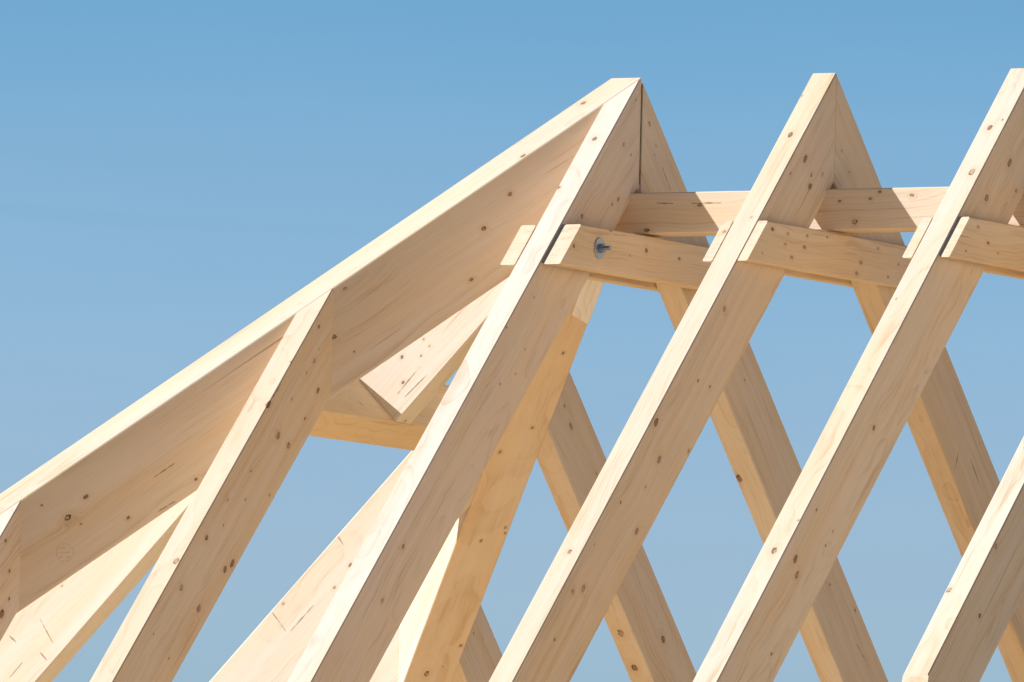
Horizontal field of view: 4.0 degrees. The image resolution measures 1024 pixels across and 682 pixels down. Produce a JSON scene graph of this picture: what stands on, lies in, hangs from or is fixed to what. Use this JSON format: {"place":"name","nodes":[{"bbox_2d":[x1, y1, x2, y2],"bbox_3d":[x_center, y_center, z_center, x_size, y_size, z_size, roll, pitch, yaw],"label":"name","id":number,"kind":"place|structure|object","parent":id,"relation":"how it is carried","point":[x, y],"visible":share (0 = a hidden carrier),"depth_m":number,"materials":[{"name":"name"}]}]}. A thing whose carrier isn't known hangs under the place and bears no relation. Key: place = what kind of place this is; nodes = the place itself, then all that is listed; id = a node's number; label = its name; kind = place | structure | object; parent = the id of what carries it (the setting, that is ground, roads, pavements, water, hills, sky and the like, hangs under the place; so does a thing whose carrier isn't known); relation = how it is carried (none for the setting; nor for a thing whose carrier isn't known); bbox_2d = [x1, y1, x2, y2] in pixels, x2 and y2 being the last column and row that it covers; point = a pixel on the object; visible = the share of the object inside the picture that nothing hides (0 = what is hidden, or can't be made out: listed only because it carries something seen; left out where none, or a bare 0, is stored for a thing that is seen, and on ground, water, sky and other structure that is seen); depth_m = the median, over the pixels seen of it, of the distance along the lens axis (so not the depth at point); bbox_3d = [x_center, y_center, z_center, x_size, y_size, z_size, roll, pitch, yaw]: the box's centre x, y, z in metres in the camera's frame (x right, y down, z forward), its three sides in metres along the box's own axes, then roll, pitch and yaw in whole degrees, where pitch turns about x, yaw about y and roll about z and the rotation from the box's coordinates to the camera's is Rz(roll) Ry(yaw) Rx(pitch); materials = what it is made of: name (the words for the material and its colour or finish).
{"place":"outdoors","nodes":[
{"label":"outdoors","id":0,"kind":"place"},
{"bbox_2d":[0,0,1023,681],"label":"sky","id":1,"kind":"structure","parent":0,"point":[173,173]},
{"bbox_3d":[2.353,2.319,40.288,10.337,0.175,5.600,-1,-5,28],"label":"floor","id":2,"kind":"structure","parent":0,"visible":0},
{"bbox_2d":[0,68,1023,681],"bbox_3d":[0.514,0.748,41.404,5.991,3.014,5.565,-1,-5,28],"label":"timber frame","id":3,"kind":"object","parent":2,"relation":"on","point":[494,276],"visible":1,"depth_m":41.11,"materials":[{"name":"beige wood"}]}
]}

